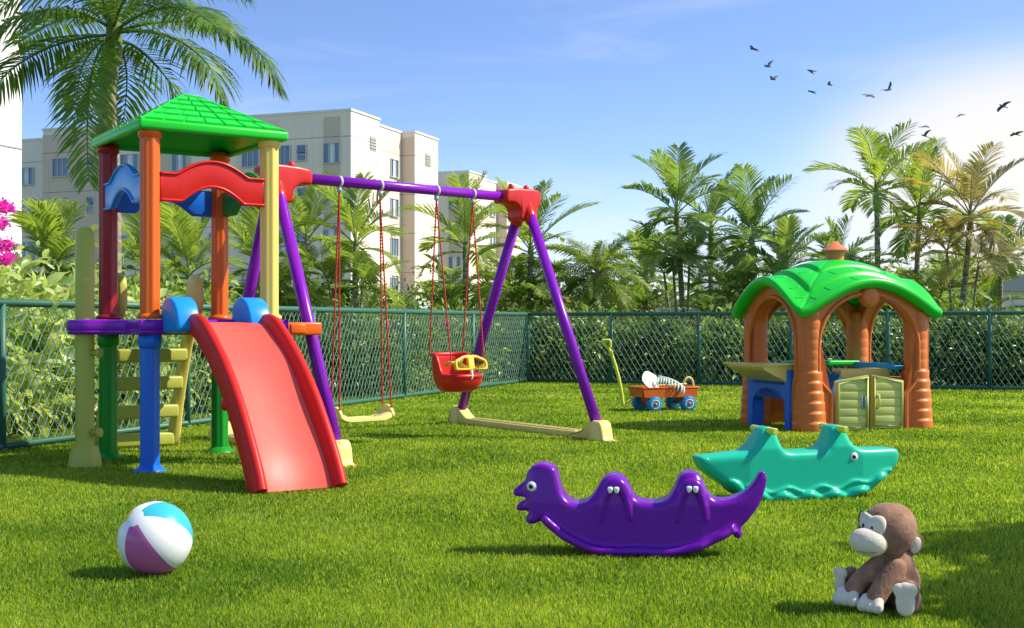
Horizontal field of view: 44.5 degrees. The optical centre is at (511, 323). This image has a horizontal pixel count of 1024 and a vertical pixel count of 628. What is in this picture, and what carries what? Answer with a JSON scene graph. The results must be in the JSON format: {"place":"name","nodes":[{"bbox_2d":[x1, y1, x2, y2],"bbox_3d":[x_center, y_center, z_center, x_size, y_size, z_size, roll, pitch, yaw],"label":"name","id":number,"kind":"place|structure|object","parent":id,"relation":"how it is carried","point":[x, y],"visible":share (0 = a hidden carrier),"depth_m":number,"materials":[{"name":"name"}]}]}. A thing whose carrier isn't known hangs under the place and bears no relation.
{"place":"outdoors","nodes":[
{"label":"outdoors","id":0,"kind":"place"},
{"bbox_2d":[0,0,21,283],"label":"white building","id":1,"kind":"structure","parent":0,"point":[11,152],"depth_m":49.47,"materials":[{"name":"white paint"}]},
{"bbox_2d":[22,108,438,337],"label":"apartment building","id":2,"kind":"structure","parent":0,"point":[348,142],"depth_m":88.88,"materials":[{"name":"paint"}]},
{"bbox_2d":[22,205,33,220],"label":"window","id":3,"kind":"structure","parent":2,"relation":"in","point":[23,206],"depth_m":95.45,"materials":[{"name":"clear glass"}]},
{"bbox_2d":[22,167,34,185],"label":"window","id":4,"kind":"structure","parent":2,"relation":"in","point":[27,172],"depth_m":95.35,"materials":[{"name":"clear glass"}]},
{"bbox_2d":[22,242,34,259],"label":"window","id":5,"kind":"structure","parent":2,"relation":"in","point":[24,253],"depth_m":95.40,"materials":[{"name":"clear glass"}]},
{"bbox_2d":[51,197,68,205],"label":"window","id":6,"kind":"structure","parent":2,"relation":"in","point":[61,197],"depth_m":89.82,"materials":[{"name":"clear glass"}]},
{"bbox_2d":[51,157,69,176],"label":"window","id":7,"kind":"structure","parent":2,"relation":"in","point":[58,164],"depth_m":89.95,"materials":[{"name":"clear glass"}]},
{"bbox_2d":[86,156,93,171],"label":"window","id":8,"kind":"structure","parent":2,"relation":"in","point":[89,160],"depth_m":89.05,"materials":[{"name":"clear glass"}]},
{"bbox_2d":[85,196,94,211],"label":"window","id":9,"kind":"structure","parent":2,"relation":"in","point":[90,198],"depth_m":89.01,"materials":[{"name":"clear glass"}]},
{"bbox_2d":[121,235,135,254],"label":"window","id":10,"kind":"structure","parent":2,"relation":"in","point":[125,237],"depth_m":87.98,"materials":[{"name":"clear glass"}]},
{"bbox_2d":[119,153,138,171],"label":"window","id":11,"kind":"structure","parent":2,"relation":"in","point":[132,159],"depth_m":87.82,"materials":[{"name":"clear glass"}]},
{"bbox_2d":[171,154,186,170],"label":"window","id":12,"kind":"structure","parent":2,"relation":"in","point":[178,162],"depth_m":86.50,"materials":[{"name":"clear glass"}]},
{"bbox_2d":[240,149,258,167],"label":"window","id":13,"kind":"structure","parent":2,"relation":"in","point":[250,159],"depth_m":84.54,"materials":[{"name":"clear glass"}]},
{"bbox_2d":[279,231,285,250],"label":"window","id":14,"kind":"structure","parent":2,"relation":"in","point":[281,248],"depth_m":83.70,"materials":[{"name":"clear glass"}]},
{"bbox_2d":[279,145,290,164],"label":"window","id":15,"kind":"structure","parent":2,"relation":"in","point":[285,150],"depth_m":83.60,"materials":[{"name":"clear glass"}]},
{"bbox_2d":[297,231,304,244],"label":"window","id":16,"kind":"structure","parent":2,"relation":"in","point":[300,239],"depth_m":83.19,"materials":[{"name":"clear glass"}]},
{"bbox_2d":[295,144,307,161],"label":"window","id":17,"kind":"structure","parent":2,"relation":"in","point":[301,152],"depth_m":83.13,"materials":[{"name":"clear glass"}]},
{"bbox_2d":[297,187,306,200],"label":"window","id":18,"kind":"structure","parent":2,"relation":"in","point":[299,190],"depth_m":83.17,"materials":[{"name":"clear glass"}]},
{"bbox_2d":[323,186,337,206],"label":"window","id":19,"kind":"structure","parent":2,"relation":"in","point":[330,204],"depth_m":82.44,"materials":[{"name":"clear glass"}]},
{"bbox_2d":[322,229,338,249],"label":"window","id":20,"kind":"structure","parent":2,"relation":"in","point":[329,232],"depth_m":82.44,"materials":[{"name":"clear glass"}]},
{"bbox_2d":[323,274,337,292],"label":"window","id":21,"kind":"structure","parent":2,"relation":"in","point":[324,279],"depth_m":82.56,"materials":[{"name":"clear glass"}]},
{"bbox_2d":[322,142,340,163],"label":"window","id":22,"kind":"structure","parent":2,"relation":"in","point":[331,151],"depth_m":82.42,"materials":[{"name":"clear glass"}]},
{"bbox_2d":[390,277,398,295],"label":"window","id":23,"kind":"structure","parent":2,"relation":"in","point":[392,279],"depth_m":90.59,"materials":[{"name":"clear glass"}]},
{"bbox_2d":[390,158,399,178],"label":"window","id":24,"kind":"structure","parent":2,"relation":"in","point":[394,163],"depth_m":90.56,"materials":[{"name":"clear glass"}]},
{"bbox_2d":[390,198,399,217],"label":"window","id":25,"kind":"structure","parent":2,"relation":"in","point":[394,203],"depth_m":90.56,"materials":[{"name":"white glass"}]},
{"bbox_2d":[390,237,399,256],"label":"window","id":26,"kind":"structure","parent":2,"relation":"in","point":[394,242],"depth_m":90.59,"materials":[{"name":"blue glass"}]},
{"bbox_2d":[438,170,521,307],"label":"apartment building","id":27,"kind":"structure","parent":0,"point":[452,260],"depth_m":116.01,"materials":[{"name":"paint"}]},
{"bbox_2d":[447,197,459,209],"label":"window","id":28,"kind":"structure","parent":27,"relation":"in","point":[450,202],"depth_m":115.55,"materials":[{"name":"grey glass"}]},
{"bbox_2d":[448,256,460,270],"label":"window","id":29,"kind":"structure","parent":27,"relation":"in","point":[453,261],"depth_m":115.41,"materials":[{"name":"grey glass"}]},
{"bbox_2d":[490,232,495,244],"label":"window","id":30,"kind":"structure","parent":27,"relation":"in","point":[492,240],"depth_m":123.52,"materials":[{"name":"white glass"}]},
{"bbox_2d":[0,328,1023,627],"bbox_3d":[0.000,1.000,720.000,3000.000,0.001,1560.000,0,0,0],"label":"lawn","id":31,"kind":"structure","parent":0,"point":[494,520],"depth_m":5.97,"materials":[{"name":"plant"}]},
{"bbox_2d":[0,197,43,343],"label":"bougainvillea","id":32,"kind":"object","parent":31,"relation":"on","point":[6,206],"visible":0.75,"depth_m":10.78,"materials":[{"name":"pink plant"}]},
{"bbox_2d":[8,240,74,288],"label":"shrub","id":33,"kind":"object","parent":31,"relation":"on","point":[43,267],"visible":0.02,"depth_m":17.10,"materials":[{"name":"green plant"}]},
{"bbox_2d":[0,278,98,441],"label":"shrub","id":34,"kind":"object","parent":31,"relation":"on","point":[12,313],"visible":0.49,"depth_m":10.46,"materials":[{"name":"green plant"}]},
{"bbox_2d":[0,196,133,297],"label":"palm tree","id":35,"kind":"object","parent":31,"relation":"on","point":[50,217],"visible":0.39,"depth_m":18.78,"materials":[{"name":"green plant"}]},
{"bbox_2d":[0,245,137,436],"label":"shrub","id":36,"kind":"object","parent":31,"relation":"on","point":[56,290],"visible":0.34,"depth_m":11.32,"materials":[{"name":"green plant"}]},
{"bbox_2d":[66,250,176,298],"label":"shrub","id":37,"kind":"object","parent":31,"relation":"on","point":[133,257],"visible":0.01,"depth_m":21.17,"materials":[{"name":"green plant"}]},
{"bbox_2d":[39,247,210,424],"bbox_3d":[-4.090,0.191,12.729,2.188,1.929,2.298,0,0,0],"label":"shrub","id":38,"kind":"object","parent":31,"relation":"on","point":[135,288],"visible":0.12,"depth_m":12.37,"materials":[{"name":"green plant"}]},
{"bbox_2d":[0,0,289,272],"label":"royal palm","id":39,"kind":"object","parent":31,"relation":"on","point":[112,50],"visible":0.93,"depth_m":15.37,"materials":[{"name":"green plant"}]},
{"bbox_2d":[95,201,207,287],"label":"palm tree","id":40,"kind":"object","parent":31,"relation":"on","point":[135,221],"visible":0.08,"depth_m":23.93,"materials":[{"name":"green plant"}]},
{"bbox_2d":[117,501,192,574],"bbox_3d":[-1.421,0.854,4.985,0.291,0.292,0.292,0,0,0],"label":"beach ball","id":41,"kind":"object","parent":31,"relation":"on","point":[154,537],"visible":1,"depth_m":4.88,"materials":[{"name":"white plastic"}]},
{"bbox_2d":[127,256,242,414],"bbox_3d":[-3.679,0.182,14.134,2.350,1.883,2.383,0,0,34],"label":"shrub","id":42,"kind":"object","parent":31,"relation":"on","point":[179,290],"visible":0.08,"depth_m":13.93,"materials":[{"name":"green plant"}]},
{"bbox_2d":[128,202,246,303],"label":"palm tree","id":43,"kind":"object","parent":31,"relation":"on","point":[176,219],"visible":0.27,"depth_m":21.74,"materials":[{"name":"green plant"}]},
{"bbox_2d":[164,274,241,311],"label":"shrub","id":44,"kind":"object","parent":31,"relation":"on","point":[207,281],"visible":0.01,"depth_m":22.89,"materials":[{"name":"green plant"}]},
{"bbox_2d":[66,94,346,494],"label":"play tower","id":45,"kind":"structure","parent":31,"relation":"on","point":[266,398],"depth_m":8.59,"materials":[{"name":"red plastic"}]},
{"bbox_2d":[134,269,292,316],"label":"shrub","id":46,"kind":"object","parent":31,"relation":"on","point":[181,284],"depth_m":23.18,"materials":[{"name":"green plant"}]},
{"bbox_2d":[205,206,307,314],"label":"palm tree","id":47,"kind":"object","parent":31,"relation":"on","point":[249,217],"visible":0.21,"depth_m":24.74,"materials":[{"name":"green plant"}]},
{"bbox_2d":[0,298,527,451],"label":"chain link fence","id":48,"kind":"object","parent":31,"relation":"on","point":[30,303],"visible":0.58,"depth_m":14.87,"materials":[{"name":"metal"}]},
{"bbox_2d":[244,270,324,364],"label":"shrub","id":49,"kind":"object","parent":31,"relation":"on","point":[280,291],"visible":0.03,"depth_m":25.60,"materials":[{"name":"green plant"}]},
{"bbox_2d":[229,170,353,319],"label":"palm tree","id":50,"kind":"object","parent":31,"relation":"on","point":[305,207],"visible":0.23,"depth_m":26.77,"materials":[{"name":"green plant"}]},
{"bbox_2d":[228,263,360,367],"bbox_3d":[-4.801,-0.064,25.551,3.794,2.358,3.438,0,0,0],"label":"shrub","id":51,"kind":"object","parent":31,"relation":"on","point":[288,289],"visible":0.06,"depth_m":25.33,"materials":[{"name":"green plant"}]},
{"bbox_2d":[279,170,409,364],"bbox_3d":[-3.306,-1.028,24.814,2.729,4.180,3.028,0,0,0],"label":"palm tree","id":52,"kind":"object","parent":31,"relation":"on","point":[367,266],"visible":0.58,"depth_m":24.66,"materials":[{"name":"green plant"}]},
{"bbox_2d":[296,271,419,368],"bbox_3d":[-3.746,-0.138,27.970,4.124,2.514,3.591,0,0,0],"label":"shrub","id":53,"kind":"object","parent":31,"relation":"on","point":[383,301],"visible":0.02,"depth_m":27.78,"materials":[{"name":"green plant"}]},
{"bbox_2d":[292,291,441,396],"bbox_3d":[-2.102,0.292,17.348,2.392,1.601,2.309,0,0,0],"label":"shrub","id":54,"kind":"object","parent":31,"relation":"on","point":[352,304],"visible":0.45,"depth_m":17.11,"materials":[{"name":"green plant"}]},
{"bbox_2d":[345,287,473,391],"bbox_3d":[-1.575,0.277,19.003,2.245,1.635,2.368,0,0,30],"label":"shrub","id":55,"kind":"object","parent":31,"relation":"on","point":[416,306],"visible":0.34,"depth_m":18.71,"materials":[{"name":"green plant"}]},
{"bbox_2d":[205,161,619,467],"bbox_3d":[-0.877,-0.140,10.700,3.214,2.298,2.693,0,0,-42],"label":"swing frame","id":56,"kind":"object","parent":31,"relation":"on","point":[521,205],"visible":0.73,"depth_m":10.74,"materials":[{"name":"purple plastic"}]},
{"bbox_2d":[331,176,394,422],"bbox_3d":[-1.247,-0.199,10.363,0.548,2.024,0.201,0,0,-42],"label":"flat swing","id":57,"kind":"object","parent":56,"relation":"hanging from","point":[386,412],"visible":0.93,"depth_m":10.37,"materials":[{"name":"beige plastic"}]},
{"bbox_2d":[429,185,487,391],"bbox_3d":[-0.480,-0.308,11.010,0.453,1.806,0.422,0,0,-42],"label":"baby swing","id":58,"kind":"object","parent":56,"relation":"hanging from","point":[454,372],"visible":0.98,"depth_m":10.92,"materials":[{"name":"red plastic"}]},
{"bbox_2d":[370,266,479,340],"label":"shrub","id":59,"kind":"object","parent":31,"relation":"on","point":[408,299],"visible":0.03,"depth_m":30.43,"materials":[{"name":"green plant"}]},
{"bbox_2d":[374,292,529,384],"bbox_3d":[-1.082,0.278,20.373,2.456,1.628,2.194,0,0,38],"label":"shrub","id":60,"kind":"object","parent":31,"relation":"on","point":[469,327],"visible":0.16,"depth_m":20.30,"materials":[{"name":"green plant"}]},
{"bbox_2d":[396,169,523,350],"bbox_3d":[-1.152,-1.203,28.007,2.783,4.530,3.097,0,0,30],"label":"palm tree","id":61,"kind":"object","parent":31,"relation":"on","point":[464,219],"visible":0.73,"depth_m":27.79,"materials":[{"name":"green plant"}]},
{"bbox_2d":[468,281,552,334],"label":"tree","id":62,"kind":"object","parent":31,"relation":"on","point":[509,304],"visible":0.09,"depth_m":59.05,"materials":[{"name":"green plant"}]},
{"bbox_2d":[469,298,569,380],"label":"shrub","id":63,"kind":"object","parent":31,"relation":"on","point":[535,356],"visible":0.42,"depth_m":21.78,"materials":[{"name":"green plant"}]},
{"bbox_2d":[455,175,601,328],"bbox_3d":[0.320,-1.020,25.983,3.143,4.164,3.081,0,0,0],"label":"palm tree","id":64,"kind":"object","parent":31,"relation":"on","point":[530,279],"visible":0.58,"depth_m":25.92,"materials":[{"name":"green plant"}]},
{"bbox_2d":[534,273,584,319],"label":"tree","id":65,"kind":"object","parent":31,"relation":"on","point":[566,301],"visible":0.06,"depth_m":61.14,"materials":[{"name":"green plant"}]},
{"bbox_2d":[512,286,641,379],"bbox_3d":[1.249,0.229,21.936,2.524,1.781,2.164,0,0,0],"label":"shrub","id":66,"kind":"object","parent":31,"relation":"on","point":[588,338],"visible":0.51,"depth_m":21.62,"materials":[{"name":"green plant"}]},
{"bbox_2d":[545,234,652,355],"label":"feather palm","id":67,"kind":"object","parent":31,"relation":"on","point":[593,289],"visible":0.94,"depth_m":25.27,"materials":[{"name":"green plant"}]},
{"bbox_2d":[579,278,671,338],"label":"tree","id":68,"kind":"object","parent":31,"relation":"on","point":[658,286],"depth_m":65.35,"materials":[{"name":"green plant"}]},
{"bbox_2d":[513,461,765,556],"bbox_3d":[0.550,0.798,5.439,1.091,0.384,0.256,0,0,6],"label":"dinosaur rocker","id":69,"kind":"object","parent":31,"relation":"on","point":[613,514],"visible":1,"depth_m":5.35,"materials":[{"name":"plastic"}]},
{"bbox_2d":[599,224,693,324],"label":"palm tree","id":70,"kind":"object","parent":31,"relation":"on","point":[641,295],"visible":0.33,"depth_m":32.61,"materials":[{"name":"green plant"}]},
{"bbox_2d":[592,300,706,380],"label":"shrub","id":71,"kind":"object","parent":31,"relation":"on","point":[654,348],"visible":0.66,"depth_m":21.44,"materials":[{"name":"green plant"}]},
{"bbox_2d":[601,339,699,411],"bbox_3d":[1.538,0.586,14.345,1.176,0.837,0.480,0,0,-20],"label":"toy wagon","id":72,"kind":"object","parent":31,"relation":"on","point":[649,399],"visible":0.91,"depth_m":14.25,"materials":[{"name":"orange plastic"}]},
{"bbox_2d":[642,371,694,387],"bbox_3d":[1.771,0.653,14.372,0.752,0.232,0.148,0,0,-33],"label":"toy shovel","id":73,"kind":"object","parent":72,"relation":"in","point":[648,379],"visible":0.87,"depth_m":14.31,"materials":[{"name":"white plastic"}]},
{"bbox_2d":[655,375,684,395],"bbox_3d":[1.831,0.705,14.384,0.336,0.225,0.367,0,0,13],"label":"toy rake","id":74,"kind":"object","parent":72,"relation":"in","point":[666,379],"visible":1,"depth_m":14.25,"materials":[{"name":"white plastic"}]},
{"bbox_2d":[613,288,696,333],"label":"tree","id":75,"kind":"object","parent":31,"relation":"on","point":[651,307],"visible":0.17,"depth_m":57.22,"materials":[{"name":"green plant"}]},
{"bbox_2d":[655,301,699,320],"bbox_3d":[3.977,0.220,30.000,1.035,1.560,1.035,0,0,11],"label":"shade umbrella","id":76,"kind":"object","parent":31,"relation":"on","point":[693,309],"visible":0.12,"depth_m":29.62,"materials":[{"name":"grey paint"}]},
{"bbox_2d":[616,142,741,337],"bbox_3d":[3.683,-1.541,27.989,2.853,5.205,3.229,0,0,0],"label":"palm tree","id":77,"kind":"object","parent":31,"relation":"on","point":[675,243],"visible":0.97,"depth_m":27.77,"materials":[{"name":"green plant"}]},
{"bbox_2d":[647,161,780,328],"bbox_3d":[4.805,-1.489,30.264,3.103,5.101,3.293,0,0,-32],"label":"palm tree","id":78,"kind":"object","parent":31,"relation":"on","point":[714,203],"visible":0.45,"depth_m":29.93,"materials":[{"name":"green plant"}]},
{"bbox_2d":[686,285,746,329],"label":"tree","id":79,"kind":"object","parent":31,"relation":"on","point":[737,293],"visible":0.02,"depth_m":59.13,"materials":[{"name":"green plant"}]},
{"bbox_2d":[660,302,793,385],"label":"shrub","id":80,"kind":"object","parent":31,"relation":"on","point":[722,348],"visible":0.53,"depth_m":20.72,"materials":[{"name":"green plant"}]},
{"bbox_2d":[681,162,825,329],"bbox_3d":[5.242,-1.184,26.861,3.255,4.491,2.812,0,0,0],"label":"palm tree","id":81,"kind":"object","parent":31,"relation":"on","point":[746,268],"visible":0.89,"depth_m":26.64,"materials":[{"name":"green plant"}]},
{"bbox_2d":[738,260,783,335],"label":"tree","id":82,"kind":"object","parent":31,"relation":"on","point":[777,310],"visible":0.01,"depth_m":59.11,"materials":[{"name":"green plant"}]},
{"bbox_2d":[526,310,1023,389],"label":"chain link fence","id":83,"kind":"object","parent":31,"relation":"on","point":[790,344],"visible":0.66,"depth_m":20.18,"materials":[{"name":"green metal"}]},
{"bbox_2d":[738,214,834,325],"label":"palm tree","id":84,"kind":"object","parent":31,"relation":"on","point":[786,224],"visible":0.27,"depth_m":30.75,"materials":[{"name":"green plant"}]},
{"bbox_2d":[692,423,897,501],"bbox_3d":[1.632,0.791,7.158,1.275,0.425,0.280,0,0,-17],"label":"crocodile rocker","id":85,"kind":"object","parent":31,"relation":"on","point":[832,461],"visible":0.88,"depth_m":7.07,"materials":[{"name":"teal plastic"}]},
{"bbox_2d":[777,306,843,327],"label":"tree","id":86,"kind":"object","parent":31,"relation":"on","point":[827,322],"visible":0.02,"depth_m":57.46,"materials":[{"name":"green plant"}]},
{"bbox_2d":[768,311,879,373],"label":"shrub","id":87,"kind":"object","parent":31,"relation":"on","point":[784,334],"visible":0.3,"depth_m":20.42,"materials":[{"name":"green plant"}]},
{"bbox_2d":[726,241,942,432],"bbox_3d":[3.064,0.095,12.191,1.838,1.811,1.314,0,0,-20],"label":"playhouse","id":88,"kind":"object","parent":31,"relation":"on","point":[804,391],"visible":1,"depth_m":11.82,"materials":[{"name":"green plastic"}]},
{"bbox_2d":[834,375,868,429],"bbox_3d":[3.152,0.728,11.593,0.330,0.505,0.059,0,0,-11],"label":"door","id":89,"kind":"structure","parent":88,"relation":"in","point":[851,395],"depth_m":11.58,"materials":[{"name":"plastic"}]},
{"bbox_2d":[870,374,903,427],"bbox_3d":[3.537,0.728,11.768,0.330,0.505,0.085,0,0,-13],"label":"door","id":90,"kind":"structure","parent":88,"relation":"in","point":[886,393],"depth_m":11.77,"materials":[{"name":"plastic"}]},
{"bbox_2d":[805,213,900,325],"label":"palm tree","id":91,"kind":"object","parent":31,"relation":"on","point":[828,240],"visible":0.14,"depth_m":31.81,"materials":[{"name":"green plant"}]},
{"bbox_2d":[801,118,941,316],"bbox_3d":[7.830,-1.633,26.814,3.094,5.390,2.964,0,0,0],"label":"palm tree","id":92,"kind":"object","parent":31,"relation":"on","point":[876,166],"visible":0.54,"depth_m":26.82,"materials":[{"name":"green plant"}]},
{"bbox_2d":[832,502,922,616],"bbox_3d":[1.271,0.814,4.330,0.323,0.381,0.267,0,0,0],"label":"plush monkey","id":93,"kind":"object","parent":31,"relation":"on","point":[886,537],"visible":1,"depth_m":4.29},
{"bbox_2d":[822,303,943,382],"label":"shrub","id":94,"kind":"object","parent":31,"relation":"on","point":[883,344],"visible":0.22,"depth_m":20.16,"materials":[{"name":"green plant"}]},
{"bbox_2d":[872,247,956,330],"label":"tree","id":95,"kind":"object","parent":31,"relation":"on","point":[886,268],"visible":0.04,"depth_m":54.19,"materials":[{"name":"green plant"}]},
{"bbox_2d":[846,136,992,321],"bbox_3d":[9.499,-1.603,29.006,3.150,5.330,2.866,0,0,0],"label":"palm tree","id":96,"kind":"object","parent":31,"relation":"on","point":[915,171],"visible":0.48,"depth_m":28.84,"materials":[{"name":"green plant"}]},
{"bbox_2d":[885,293,1023,385],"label":"shrub","id":97,"kind":"object","parent":31,"relation":"on","point":[958,350],"visible":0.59,"depth_m":19.33,"materials":[{"name":"green plant"}]},
{"bbox_2d":[889,141,1023,327],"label":"palm tree","id":98,"kind":"object","parent":31,"relation":"on","point":[951,224],"visible":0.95,"depth_m":26.59,"materials":[{"name":"green plant"}]},
{"bbox_2d":[908,245,1006,333],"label":"tree","id":99,"kind":"object","parent":31,"relation":"on","point":[971,283],"visible":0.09,"depth_m":56.96,"materials":[{"name":"green plant"}]},
{"bbox_2d":[937,211,1023,335],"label":"palm tree","id":100,"kind":"object","parent":31,"relation":"on","point":[1012,273],"visible":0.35,"depth_m":30.97,"materials":[{"name":"leaves"},{"name":"bark"}]},
{"bbox_2d":[952,303,1023,385],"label":"shrub","id":101,"kind":"object","parent":31,"relation":"on","point":[1018,340],"visible":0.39,"depth_m":19.18,"materials":[{"name":"green plant"}]},
{"bbox_2d":[959,263,1023,283],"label":"tree","id":102,"kind":"object","parent":31,"relation":"on","point":[1008,278],"visible":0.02,"depth_m":59.48,"materials":[{"name":"green plant"}]},
{"bbox_2d":[22,0,1023,298],"label":"sky","id":103,"kind":"structure","parent":0,"point":[523,92],"materials":[{"name":"blue"}]},
{"bbox_2d":[883,81,891,90],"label":"bird","id":104,"kind":"object","parent":103,"relation":"in","point":[889,87],"visible":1,"depth_m":49.88},
{"bbox_2d":[997,101,1010,111],"bbox_3d":[15.542,-6.872,39.544,0.348,0.115,0.569,13,-19,-20],"label":"bird","id":105,"kind":"object","parent":103,"relation":"in","point":[1002,106],"visible":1,"depth_m":39.51},
{"bbox_2d":[1010,131,1022,135],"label":"bird","id":106,"kind":"object","parent":103,"relation":"in","point":[1016,133],"visible":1,"depth_m":39.83},
{"bbox_2d":[976,275,1023,327],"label":"house","id":107,"kind":"structure","parent":0,"point":[1012,287],"depth_m":46.21,"materials":[{"name":"paint"}]},
{"bbox_2d":[1012,304,1023,326],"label":"window","id":108,"kind":"structure","parent":107,"relation":"in","point":[1014,305],"depth_m":46.21,"materials":[{"name":"grey glass"}]}
]}

